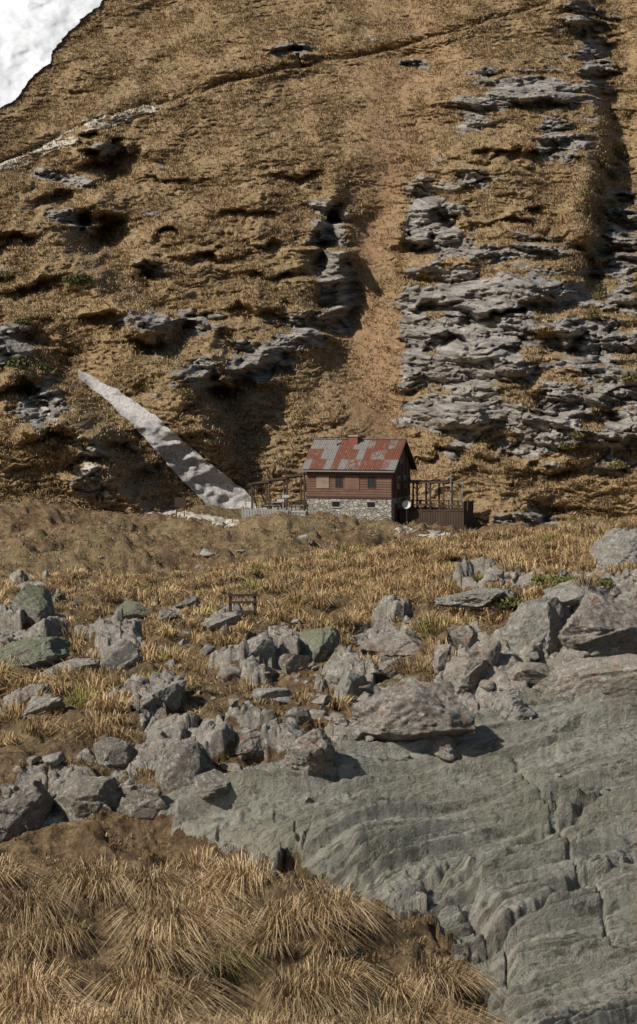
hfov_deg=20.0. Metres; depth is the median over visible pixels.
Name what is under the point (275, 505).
picnic table
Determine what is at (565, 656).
boulder
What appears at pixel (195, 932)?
long grass tussocks
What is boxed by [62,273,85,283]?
shrub
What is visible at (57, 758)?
stones
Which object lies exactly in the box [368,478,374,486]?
window glass
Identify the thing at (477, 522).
shrub
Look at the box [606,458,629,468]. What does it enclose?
shrub
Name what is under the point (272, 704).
short grass
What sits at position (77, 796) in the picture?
boulder
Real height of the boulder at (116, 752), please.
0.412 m
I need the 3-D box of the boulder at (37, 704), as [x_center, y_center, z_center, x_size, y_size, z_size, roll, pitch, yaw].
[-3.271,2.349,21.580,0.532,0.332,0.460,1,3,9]
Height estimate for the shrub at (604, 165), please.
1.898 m
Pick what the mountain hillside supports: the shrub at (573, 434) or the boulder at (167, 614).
the shrub at (573, 434)
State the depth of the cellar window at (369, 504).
175.85 m
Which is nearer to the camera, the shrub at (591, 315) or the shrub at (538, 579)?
the shrub at (538, 579)
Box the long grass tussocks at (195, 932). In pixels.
[0,848,512,1023]
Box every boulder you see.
[0,636,70,670]
[0,780,53,842]
[11,583,54,625]
[19,695,65,718]
[39,658,100,678]
[51,771,120,821]
[93,736,135,767]
[99,640,142,673]
[114,600,147,618]
[115,787,166,819]
[130,680,186,712]
[154,741,216,792]
[158,610,180,621]
[175,596,200,610]
[191,769,230,798]
[201,611,241,628]
[216,663,241,681]
[234,727,263,758]
[247,630,273,656]
[250,687,292,703]
[278,654,309,673]
[282,707,311,723]
[284,727,334,776]
[298,626,339,662]
[334,669,366,705]
[344,721,367,739]
[351,680,475,741]
[358,628,426,657]
[375,657,406,680]
[429,735,458,761]
[432,644,450,674]
[433,677,454,693]
[435,588,522,608]
[442,655,488,692]
[447,624,477,649]
[467,639,501,666]
[492,692,535,721]
[500,597,573,654]
[507,662,550,687]
[536,653,636,698]
[543,579,614,606]
[552,648,590,667]
[557,592,636,656]
[592,531,636,568]
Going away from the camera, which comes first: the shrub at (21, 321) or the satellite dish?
the satellite dish
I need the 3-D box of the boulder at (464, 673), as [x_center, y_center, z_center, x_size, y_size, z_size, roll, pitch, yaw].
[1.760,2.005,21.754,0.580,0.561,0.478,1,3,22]
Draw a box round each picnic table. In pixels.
[265,502,281,509]
[292,502,306,509]
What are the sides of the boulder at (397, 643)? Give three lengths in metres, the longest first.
0.976 x 0.653 x 0.499 m
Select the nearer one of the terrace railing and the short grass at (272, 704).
the short grass at (272, 704)
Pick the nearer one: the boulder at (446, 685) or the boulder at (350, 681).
the boulder at (446, 685)
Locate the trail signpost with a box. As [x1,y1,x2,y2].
[277,491,288,511]
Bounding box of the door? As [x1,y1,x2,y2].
[394,503,397,521]
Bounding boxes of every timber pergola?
[248,472,306,510]
[400,480,453,509]
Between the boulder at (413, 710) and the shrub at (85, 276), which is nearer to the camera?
the boulder at (413, 710)
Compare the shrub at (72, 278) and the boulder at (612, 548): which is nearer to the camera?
the boulder at (612, 548)
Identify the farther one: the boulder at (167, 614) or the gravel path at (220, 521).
the gravel path at (220, 521)
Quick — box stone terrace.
[249,507,306,516]
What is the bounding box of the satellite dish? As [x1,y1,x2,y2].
[402,501,410,524]
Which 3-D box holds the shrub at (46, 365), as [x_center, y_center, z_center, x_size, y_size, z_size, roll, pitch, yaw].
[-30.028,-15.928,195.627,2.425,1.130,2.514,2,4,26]
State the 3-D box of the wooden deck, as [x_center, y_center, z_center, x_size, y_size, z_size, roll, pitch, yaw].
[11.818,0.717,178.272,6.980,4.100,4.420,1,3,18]
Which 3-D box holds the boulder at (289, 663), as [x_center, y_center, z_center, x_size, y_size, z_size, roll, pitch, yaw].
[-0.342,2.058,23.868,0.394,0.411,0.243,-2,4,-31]
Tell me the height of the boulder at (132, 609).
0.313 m
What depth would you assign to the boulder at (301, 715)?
20.56 m
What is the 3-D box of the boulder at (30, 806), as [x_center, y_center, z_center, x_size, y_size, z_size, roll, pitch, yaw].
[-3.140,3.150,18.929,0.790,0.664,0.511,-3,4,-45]
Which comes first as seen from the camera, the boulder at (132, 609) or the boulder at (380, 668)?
the boulder at (380, 668)
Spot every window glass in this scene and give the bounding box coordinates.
[336,477,341,486]
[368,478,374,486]
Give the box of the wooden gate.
[229,592,256,616]
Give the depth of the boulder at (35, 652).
24.62 m
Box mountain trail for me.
[0,105,160,169]
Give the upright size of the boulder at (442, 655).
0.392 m
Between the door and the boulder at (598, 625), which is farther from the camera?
the door
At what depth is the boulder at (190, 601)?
31.35 m
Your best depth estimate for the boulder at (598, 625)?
21.81 m
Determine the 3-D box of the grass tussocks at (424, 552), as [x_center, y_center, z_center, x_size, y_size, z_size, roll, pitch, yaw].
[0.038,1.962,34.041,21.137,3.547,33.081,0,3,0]
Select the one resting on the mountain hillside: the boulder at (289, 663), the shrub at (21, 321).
the shrub at (21, 321)
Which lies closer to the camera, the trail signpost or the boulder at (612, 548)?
the boulder at (612, 548)
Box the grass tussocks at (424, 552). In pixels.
[0,514,636,870]
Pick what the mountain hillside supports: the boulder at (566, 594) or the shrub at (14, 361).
the shrub at (14, 361)
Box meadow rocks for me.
[85,522,451,572]
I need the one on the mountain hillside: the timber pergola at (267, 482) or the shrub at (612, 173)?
the shrub at (612, 173)
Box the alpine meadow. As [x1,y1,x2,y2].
[0,495,612,576]
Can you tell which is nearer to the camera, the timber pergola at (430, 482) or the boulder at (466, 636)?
the boulder at (466, 636)
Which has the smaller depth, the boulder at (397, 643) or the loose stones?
the loose stones
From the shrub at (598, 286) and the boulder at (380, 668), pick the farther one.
the shrub at (598, 286)
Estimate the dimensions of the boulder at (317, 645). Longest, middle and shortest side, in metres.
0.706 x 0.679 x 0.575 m
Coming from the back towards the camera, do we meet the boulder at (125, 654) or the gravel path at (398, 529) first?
the gravel path at (398, 529)
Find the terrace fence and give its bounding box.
[241,506,288,517]
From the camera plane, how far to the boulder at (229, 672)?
23.44 m
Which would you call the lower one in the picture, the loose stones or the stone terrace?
the loose stones
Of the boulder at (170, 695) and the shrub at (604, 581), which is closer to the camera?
the boulder at (170, 695)
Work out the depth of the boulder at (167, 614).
29.36 m
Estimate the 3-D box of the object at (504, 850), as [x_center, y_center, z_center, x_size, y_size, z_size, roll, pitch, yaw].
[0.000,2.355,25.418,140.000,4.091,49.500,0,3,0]
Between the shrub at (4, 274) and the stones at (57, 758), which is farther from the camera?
the shrub at (4, 274)
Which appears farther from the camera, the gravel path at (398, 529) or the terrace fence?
the terrace fence
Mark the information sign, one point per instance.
(180, 501)
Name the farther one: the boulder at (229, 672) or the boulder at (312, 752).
the boulder at (229, 672)
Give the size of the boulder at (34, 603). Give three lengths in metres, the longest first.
1.073 x 0.856 x 0.817 m
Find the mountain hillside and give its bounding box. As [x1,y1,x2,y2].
[0,0,636,528]
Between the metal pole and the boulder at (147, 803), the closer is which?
the boulder at (147, 803)
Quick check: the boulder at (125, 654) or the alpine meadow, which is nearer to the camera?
the boulder at (125, 654)
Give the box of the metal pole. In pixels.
[450,473,450,509]
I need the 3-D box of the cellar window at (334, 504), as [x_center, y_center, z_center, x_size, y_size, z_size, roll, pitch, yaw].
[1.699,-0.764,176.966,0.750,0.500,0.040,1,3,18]
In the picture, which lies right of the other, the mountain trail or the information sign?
the information sign
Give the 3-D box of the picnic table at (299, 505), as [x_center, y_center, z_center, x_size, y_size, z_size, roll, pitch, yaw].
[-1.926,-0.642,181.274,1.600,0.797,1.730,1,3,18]
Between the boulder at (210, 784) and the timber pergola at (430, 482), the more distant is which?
the timber pergola at (430, 482)
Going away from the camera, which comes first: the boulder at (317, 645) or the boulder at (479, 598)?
the boulder at (317, 645)
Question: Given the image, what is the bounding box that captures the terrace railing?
[246,500,304,510]
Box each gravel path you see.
[148,507,239,526]
[394,525,456,537]
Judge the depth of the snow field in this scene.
300.04 m
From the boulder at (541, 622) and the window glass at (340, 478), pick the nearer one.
the boulder at (541, 622)
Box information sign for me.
[175,497,185,517]
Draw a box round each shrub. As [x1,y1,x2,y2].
[1,271,15,276]
[3,355,33,366]
[13,318,33,323]
[35,360,54,369]
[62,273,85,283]
[75,273,92,279]
[473,518,483,525]
[491,596,522,607]
[530,572,558,585]
[548,574,577,585]
[557,441,577,447]
[569,431,586,437]
[580,188,594,196]
[584,305,601,318]
[591,280,609,299]
[593,576,615,586]
[595,128,608,136]
[598,155,610,169]
[606,167,619,179]
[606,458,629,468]
[613,147,626,158]
[617,371,636,382]
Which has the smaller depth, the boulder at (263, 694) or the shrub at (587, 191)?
the boulder at (263, 694)
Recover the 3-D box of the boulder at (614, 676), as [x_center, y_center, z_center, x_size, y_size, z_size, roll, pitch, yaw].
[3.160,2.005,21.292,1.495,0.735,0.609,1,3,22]
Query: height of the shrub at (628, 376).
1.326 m
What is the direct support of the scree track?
on the mountain hillside
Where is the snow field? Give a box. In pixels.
[0,0,101,107]
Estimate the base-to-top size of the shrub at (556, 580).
0.176 m
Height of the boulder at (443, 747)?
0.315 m
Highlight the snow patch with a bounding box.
[78,370,255,508]
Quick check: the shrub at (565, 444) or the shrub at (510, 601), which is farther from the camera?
the shrub at (565, 444)
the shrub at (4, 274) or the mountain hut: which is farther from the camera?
the shrub at (4, 274)
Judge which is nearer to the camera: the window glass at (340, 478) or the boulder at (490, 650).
the boulder at (490, 650)
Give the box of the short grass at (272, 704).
[0,526,636,1022]
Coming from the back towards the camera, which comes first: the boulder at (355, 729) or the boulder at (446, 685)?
the boulder at (446, 685)
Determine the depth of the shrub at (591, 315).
208.42 m
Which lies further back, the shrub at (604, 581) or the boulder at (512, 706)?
the shrub at (604, 581)
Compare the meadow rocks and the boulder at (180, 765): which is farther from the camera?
the meadow rocks
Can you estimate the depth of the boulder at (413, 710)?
19.63 m
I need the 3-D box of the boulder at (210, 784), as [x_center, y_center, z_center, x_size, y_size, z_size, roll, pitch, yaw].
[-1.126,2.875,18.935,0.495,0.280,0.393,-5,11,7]
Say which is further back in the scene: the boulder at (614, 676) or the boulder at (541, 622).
the boulder at (541, 622)
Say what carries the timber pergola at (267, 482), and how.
on the stone terrace
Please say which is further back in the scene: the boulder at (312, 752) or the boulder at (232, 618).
the boulder at (232, 618)
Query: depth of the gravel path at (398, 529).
142.31 m
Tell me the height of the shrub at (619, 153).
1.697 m
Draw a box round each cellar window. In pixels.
[332,502,339,506]
[367,502,374,506]
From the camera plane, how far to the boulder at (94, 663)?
24.40 m
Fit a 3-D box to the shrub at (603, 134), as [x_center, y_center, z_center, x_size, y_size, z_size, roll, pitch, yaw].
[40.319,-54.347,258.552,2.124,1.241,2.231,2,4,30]
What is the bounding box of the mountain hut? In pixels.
[301,435,416,521]
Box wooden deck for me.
[398,499,473,529]
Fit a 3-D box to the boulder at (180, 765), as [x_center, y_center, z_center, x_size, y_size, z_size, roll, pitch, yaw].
[-1.425,2.833,19.412,0.703,0.784,0.491,-10,8,-14]
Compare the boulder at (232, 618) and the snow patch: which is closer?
the boulder at (232, 618)
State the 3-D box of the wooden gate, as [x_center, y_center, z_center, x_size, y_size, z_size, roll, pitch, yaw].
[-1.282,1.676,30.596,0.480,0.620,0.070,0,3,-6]
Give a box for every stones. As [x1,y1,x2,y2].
[1,560,636,794]
[168,697,616,893]
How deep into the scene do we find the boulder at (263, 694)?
22.00 m
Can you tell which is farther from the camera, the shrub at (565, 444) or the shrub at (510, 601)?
the shrub at (565, 444)

